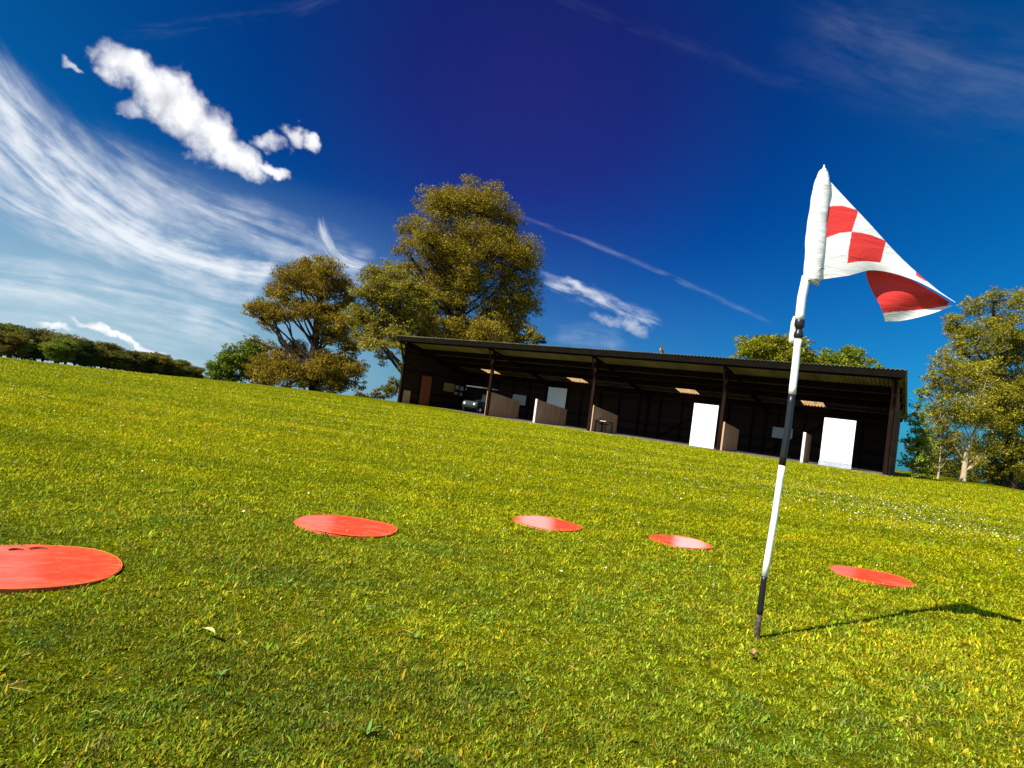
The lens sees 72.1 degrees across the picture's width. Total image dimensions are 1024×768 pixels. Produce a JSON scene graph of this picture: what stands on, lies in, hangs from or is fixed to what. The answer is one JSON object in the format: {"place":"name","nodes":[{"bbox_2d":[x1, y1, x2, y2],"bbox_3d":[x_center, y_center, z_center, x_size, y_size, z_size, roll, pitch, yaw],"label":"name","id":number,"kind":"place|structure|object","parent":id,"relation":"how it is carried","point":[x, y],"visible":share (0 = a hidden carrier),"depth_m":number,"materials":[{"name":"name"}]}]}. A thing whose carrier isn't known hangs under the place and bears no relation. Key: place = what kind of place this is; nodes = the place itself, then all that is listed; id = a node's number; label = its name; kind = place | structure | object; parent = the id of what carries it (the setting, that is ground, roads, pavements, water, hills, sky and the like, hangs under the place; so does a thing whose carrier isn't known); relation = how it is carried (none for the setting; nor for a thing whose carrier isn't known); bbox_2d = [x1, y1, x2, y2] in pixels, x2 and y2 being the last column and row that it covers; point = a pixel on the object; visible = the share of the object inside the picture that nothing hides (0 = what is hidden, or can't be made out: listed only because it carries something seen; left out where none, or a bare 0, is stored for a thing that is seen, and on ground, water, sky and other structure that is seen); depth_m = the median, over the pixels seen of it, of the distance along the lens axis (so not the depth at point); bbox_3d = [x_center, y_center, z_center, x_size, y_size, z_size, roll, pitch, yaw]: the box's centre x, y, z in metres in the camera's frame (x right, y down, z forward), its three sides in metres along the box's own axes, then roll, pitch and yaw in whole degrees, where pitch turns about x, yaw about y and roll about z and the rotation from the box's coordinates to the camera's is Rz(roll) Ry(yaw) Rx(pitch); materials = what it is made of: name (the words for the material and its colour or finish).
{"place":"outdoors","nodes":[
{"label":"outdoors","id":0,"kind":"place"},
{"bbox_2d":[0,356,1023,767],"bbox_3d":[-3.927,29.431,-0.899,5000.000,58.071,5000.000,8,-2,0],"label":"ground","id":1,"kind":"structure","parent":0,"point":[132,655],"depth_m":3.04,"materials":[{"name":"green plant"}]},
{"bbox_2d":[0,323,26,351],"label":"broadleaf tree","id":2,"kind":"object","parent":1,"relation":"on","point":[6,326],"visible":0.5,"depth_m":111.50,"materials":[{"name":"green plant"}]},
{"bbox_2d":[0,330,31,357],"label":"broadleaf tree","id":3,"kind":"object","parent":1,"relation":"on","point":[9,339],"visible":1,"depth_m":95.72,"materials":[{"name":"green plant"}]},
{"bbox_2d":[0,329,33,355],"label":"broadleaf tree","id":4,"kind":"object","parent":1,"relation":"on","point":[26,332],"visible":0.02,"depth_m":120.15,"materials":[{"name":"green plant"}]},
{"bbox_2d":[5,324,35,357],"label":"broadleaf tree","id":5,"kind":"object","parent":1,"relation":"on","point":[28,347],"visible":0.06,"depth_m":121.36,"materials":[{"name":"green plant"}]},
{"bbox_2d":[11,325,44,360],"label":"broadleaf tree","id":6,"kind":"object","parent":1,"relation":"on","point":[36,340],"visible":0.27,"depth_m":135.81,"materials":[{"name":"green plant"}]},
{"bbox_2d":[26,328,50,360],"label":"broadleaf tree","id":7,"kind":"object","parent":1,"relation":"on","point":[39,332],"visible":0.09,"depth_m":139.06,"materials":[{"name":"green plant"}]},
{"bbox_2d":[31,334,61,362],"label":"broadleaf tree","id":8,"kind":"object","parent":1,"relation":"on","point":[43,337],"visible":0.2,"depth_m":138.26,"materials":[{"name":"green plant"}]},
{"bbox_2d":[37,333,78,363],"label":"broadleaf tree","id":9,"kind":"object","parent":1,"relation":"on","point":[61,347],"visible":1,"depth_m":97.15,"materials":[{"name":"green plant"}]},
{"bbox_2d":[0,544,122,592],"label":"target disc","id":10,"kind":"object","parent":1,"relation":"on","point":[28,567],"visible":0.99,"depth_m":2.69,"materials":[{"name":"red paint"}]},
{"bbox_2d":[34,328,88,362],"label":"broadleaf tree","id":11,"kind":"object","parent":1,"relation":"on","point":[52,333],"visible":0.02,"depth_m":167.44,"materials":[{"name":"green plant"}]},
{"bbox_2d":[51,335,92,364],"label":"broadleaf tree","id":12,"kind":"object","parent":1,"relation":"on","point":[75,340],"visible":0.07,"depth_m":157.24,"materials":[{"name":"green plant"}]},
{"bbox_2d":[73,340,101,367],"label":"broadleaf tree","id":13,"kind":"object","parent":1,"relation":"on","point":[87,355],"visible":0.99,"depth_m":99.43,"materials":[{"name":"green plant"}]},
{"bbox_2d":[83,344,113,366],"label":"broadleaf tree","id":14,"kind":"object","parent":1,"relation":"on","point":[104,355],"visible":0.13,"depth_m":163.61,"materials":[{"name":"green plant"}]},
{"bbox_2d":[95,353,107,366],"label":"broadleaf tree","id":15,"kind":"object","parent":1,"relation":"on","point":[103,362],"visible":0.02,"depth_m":165.72,"materials":[{"name":"green plant"}]},
{"bbox_2d":[93,341,135,370],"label":"broadleaf tree","id":16,"kind":"object","parent":1,"relation":"on","point":[120,355],"visible":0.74,"depth_m":176.65,"materials":[{"name":"green plant"}]},
{"bbox_2d":[99,348,131,367],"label":"broadleaf tree","id":17,"kind":"object","parent":1,"relation":"on","point":[116,350],"visible":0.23,"depth_m":176.58,"materials":[{"name":"green plant"}]},
{"bbox_2d":[122,349,145,370],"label":"broadleaf tree","id":18,"kind":"object","parent":1,"relation":"on","point":[139,359],"visible":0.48,"depth_m":187.53,"materials":[{"name":"green plant"}]},
{"bbox_2d":[125,353,153,371],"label":"broadleaf tree","id":19,"kind":"object","parent":1,"relation":"on","point":[140,369],"visible":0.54,"depth_m":189.83,"materials":[{"name":"green plant"}]},
{"bbox_2d":[138,352,173,373],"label":"broadleaf tree","id":20,"kind":"object","parent":1,"relation":"on","point":[155,363],"visible":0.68,"depth_m":195.13,"materials":[{"name":"green plant"}]},
{"bbox_2d":[152,361,184,375],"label":"broadleaf tree","id":21,"kind":"object","parent":1,"relation":"on","point":[168,370],"visible":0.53,"depth_m":203.65,"materials":[{"name":"green plant"}]},
{"bbox_2d":[167,359,188,375],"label":"broadleaf tree","id":22,"kind":"object","parent":1,"relation":"on","point":[179,369],"visible":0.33,"depth_m":209.12,"materials":[{"name":"green plant"}]},
{"bbox_2d":[175,359,195,376],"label":"broadleaf tree","id":23,"kind":"object","parent":1,"relation":"on","point":[186,373],"visible":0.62,"depth_m":211.89,"materials":[{"name":"green plant"}]},
{"bbox_2d":[187,365,201,377],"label":"broadleaf tree","id":24,"kind":"object","parent":1,"relation":"on","point":[193,368],"visible":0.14,"depth_m":224.82,"materials":[{"name":"green plant"}]},
{"bbox_2d":[188,366,205,378],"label":"broadleaf tree","id":25,"kind":"object","parent":1,"relation":"on","point":[197,375],"visible":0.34,"depth_m":225.19,"materials":[{"name":"green plant"}]},
{"bbox_2d":[200,627,214,632],"bbox_3d":[-0.940,0.762,2.180,0.075,0.014,0.023,6,-2,35],"label":"fallen leaf","id":26,"kind":"object","parent":1,"relation":"on","point":[211,629],"visible":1,"depth_m":2.18,"materials":[{"name":"yellow plant"}]},
{"bbox_2d":[215,668,232,678],"bbox_3d":[-0.797,0.794,1.937,0.051,0.025,0.065,8,-2,-26],"label":"weed","id":27,"kind":"object","parent":1,"relation":"on","point":[220,673],"visible":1,"depth_m":1.95,"materials":[{"name":"green plant"}]},
{"bbox_2d":[203,338,270,383],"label":"green tree","id":28,"kind":"object","parent":1,"relation":"on","point":[226,365],"visible":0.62,"depth_m":79.21,"materials":[{"name":"green plant"}]},
{"bbox_2d":[241,253,370,393],"bbox_3d":[-19.412,-5.700,66.301,13.610,13.445,8.881,8,-2,0],"label":"oak tree","id":29,"kind":"object","parent":1,"relation":"on","point":[316,367],"visible":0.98,"depth_m":64.97,"materials":[{"name":"green plant"}]},
{"bbox_2d":[294,514,397,538],"bbox_3d":[-0.988,0.851,4.200,0.606,0.033,0.606,8,-2,-12],"label":"target disc","id":30,"kind":"object","parent":1,"relation":"on","point":[341,524],"visible":0.98,"depth_m":4.16,"materials":[{"name":"red paint"}]},
{"bbox_2d":[356,719,380,734],"bbox_3d":[-0.352,0.845,1.727,0.063,0.029,0.064,8,-2,-15],"label":"weed","id":31,"kind":"object","parent":1,"relation":"on","point":[367,732],"visible":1,"depth_m":1.72,"materials":[{"name":"green plant"}]},
{"bbox_2d":[353,376,399,399],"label":"shrub","id":32,"kind":"object","parent":1,"relation":"on","point":[389,388],"visible":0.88,"depth_m":83.75,"materials":[{"name":"green plant"}]},
{"bbox_2d":[340,257,439,373],"bbox_3d":[-10.265,-4.473,58.323,8.518,12.153,5.904,8,-2,0],"label":"oak tree","id":33,"kind":"object","parent":1,"relation":"on","point":[391,289],"visible":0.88,"depth_m":57.77,"materials":[{"name":"green plant"}]},
{"bbox_2d":[390,173,546,344],"bbox_3d":[-4.146,-8.202,64.269,15.327,21.616,10.640,8,-2,0],"label":"oak tree","id":34,"kind":"object","parent":1,"relation":"on","point":[463,256],"visible":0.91,"depth_m":63.03,"materials":[{"name":"green plant"}]},
{"bbox_2d":[0,510,1011,767],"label":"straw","id":35,"kind":"object","parent":1,"relation":"on","point":[350,696],"visible":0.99,"depth_m":2.25,"materials":[{"name":"yellow plant"}]},
{"bbox_2d":[2,370,1023,660],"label":"daisies","id":36,"kind":"object","parent":1,"relation":"on","point":[680,498],"visible":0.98,"depth_m":9.21,"materials":[{"name":"white plant"}]},
{"bbox_2d":[492,328,545,344],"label":"conifer tree","id":37,"kind":"object","parent":1,"relation":"on","point":[541,341],"visible":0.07,"depth_m":70.14,"materials":[{"name":"green plant"}]},
{"bbox_2d":[519,673,533,682],"bbox_3d":[0.042,0.913,2.182,0.048,0.026,0.043,8,-2,-20],"label":"weed","id":38,"kind":"object","parent":1,"relation":"on","point":[525,679],"visible":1,"depth_m":2.19,"materials":[{"name":"green plant"}]},
{"bbox_2d":[513,515,581,532],"bbox_3d":[0.264,1.048,5.260,0.525,0.032,0.525,7,-1,4],"label":"target disc","id":39,"kind":"object","parent":1,"relation":"on","point":[546,523],"visible":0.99,"depth_m":5.23,"materials":[{"name":"red paint"}]},
{"bbox_2d":[397,335,907,475],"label":"driving range shed","id":40,"kind":"structure","parent":1,"relation":"on","point":[847,417],"depth_m":34.12,"materials":[{"name":"dark wood"},{"name":"corrugated metal"},{"name":"white paint"}]},
{"bbox_2d":[416,374,433,405],"bbox_3d":[-5.187,0.367,42.129,0.100,1.850,1.060,6,-2,36],"label":"door","id":41,"kind":"structure","parent":40,"relation":"in","point":[426,381],"depth_m":42.12,"materials":[{"name":"wood"}]},
{"bbox_2d":[462,385,497,413],"bbox_3d":[-1.855,0.942,40.923,1.200,1.520,1.890,6,-2,36],"label":"golf cart","id":42,"kind":"object","parent":40,"relation":"on","point":[478,406],"visible":0.76,"depth_m":40.31,"materials":[{"name":"plastic"}]},
{"bbox_2d":[594,420,612,433],"bbox_3d":[4.330,2.032,33.252,0.600,0.530,0.720,6,-2,36],"label":"side table","id":43,"kind":"object","parent":40,"relation":"on","point":[605,424],"visible":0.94,"depth_m":33.15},
{"bbox_2d":[649,534,712,550],"bbox_3d":[1.249,1.177,5.220,0.465,0.032,0.465,7,-1,15],"label":"target disc","id":44,"kind":"object","parent":1,"relation":"on","point":[684,542],"visible":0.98,"depth_m":5.20,"materials":[{"name":"red paint"}]},
{"bbox_2d":[748,649,756,657],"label":"dead leaf","id":45,"kind":"object","parent":1,"relation":"on","point":[752,651],"visible":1,"depth_m":2.72,"materials":[{"name":"beige plant"}]},
{"bbox_2d":[729,333,823,363],"bbox_3d":[23.076,0.815,61.980,8.648,10.996,6.817,8,-2,0],"label":"round tree","id":46,"kind":"object","parent":1,"relation":"on","point":[770,347],"visible":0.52,"depth_m":60.67,"materials":[{"name":"green plant"}]},
{"bbox_2d":[817,344,885,367],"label":"round tree","id":47,"kind":"object","parent":1,"relation":"on","point":[847,355],"visible":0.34,"depth_m":74.41,"materials":[{"name":"green plant"}]},
{"bbox_2d":[754,165,954,638],"bbox_3d":[1.508,0.127,3.075,0.682,2.116,0.138,8,-2,0],"label":"flagstick","id":48,"kind":"object","parent":1,"relation":"on","point":[843,237],"visible":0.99,"depth_m":3.06,"materials":[{"name":"white fabric"}]},
{"bbox_2d":[830,565,914,587],"bbox_3d":[2.469,1.329,4.840,0.525,0.032,0.526,7,-1,28],"label":"target disc","id":49,"kind":"object","parent":1,"relation":"on","point":[879,578],"visible":0.96,"depth_m":4.82,"materials":[{"name":"red paint"}]},
{"bbox_2d":[896,385,941,479],"bbox_3d":[15.682,1.907,27.026,1.513,3.741,1.393,9,-2,-38],"label":"green tree","id":50,"kind":"object","parent":1,"relation":"on","point":[917,463],"visible":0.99,"depth_m":26.94,"materials":[{"name":"green plant"}]},
{"bbox_2d":[903,428,945,474],"bbox_3d":[26.167,4.389,44.168,2.670,3.395,2.253,8,-2,-13],"label":"shrub","id":51,"kind":"object","parent":1,"relation":"on","point":[922,451],"visible":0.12,"depth_m":43.81,"materials":[{"name":"green plant"}]},
{"bbox_2d":[925,408,964,478],"bbox_3d":[18.886,2.680,31.043,1.884,3.223,1.415,8,-2,0],"label":"birch tree","id":52,"kind":"object","parent":1,"relation":"on","point":[942,426],"visible":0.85,"depth_m":30.93,"materials":[{"name":"green plant"}]},
{"bbox_2d":[927,429,976,478],"bbox_3d":[26.864,4.375,42.983,2.635,3.242,2.429,8,-2,0],"label":"shrub","id":53,"kind":"object","parent":1,"relation":"on","point":[950,470],"visible":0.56,"depth_m":42.70,"materials":[{"name":"green plant"}]},
{"bbox_2d":[912,348,1008,481],"bbox_3d":[21.079,1.451,32.969,4.704,6.386,3.284,8,-2,-20],"label":"birch tree","id":54,"kind":"object","parent":1,"relation":"on","point":[965,412],"visible":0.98,"depth_m":32.83,"materials":[{"name":"green plant"}]},
{"bbox_2d":[951,431,990,483],"bbox_3d":[28.577,4.794,44.098,2.812,3.677,2.408,8,-2,-22],"label":"shrub","id":55,"kind":"object","parent":1,"relation":"on","point":[976,440],"visible":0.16,"depth_m":43.81,"materials":[{"name":"green plant"}]},
{"bbox_2d":[939,285,1023,490],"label":"broadleaf tree","id":56,"kind":"object","parent":1,"relation":"on","point":[1007,390],"visible":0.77,"depth_m":37.48,"materials":[{"name":"green plant"}]},
{"bbox_2d":[967,430,1009,486],"bbox_3d":[28.707,4.589,41.916,2.391,3.656,2.382,9,-2,-37],"label":"shrub","id":57,"kind":"object","parent":1,"relation":"on","point":[992,480],"visible":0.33,"depth_m":41.73,"materials":[{"name":"green plant"}]},
{"bbox_2d":[994,437,1023,487],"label":"shrub","id":58,"kind":"object","parent":1,"relation":"on","point":[1007,478],"visible":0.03,"depth_m":42.91,"materials":[{"name":"green plant"}]},
{"bbox_2d":[0,0,1023,486],"label":"sky","id":59,"kind":"structure","parent":0,"point":[158,158],"materials":[{"name":"blue"}]}
]}

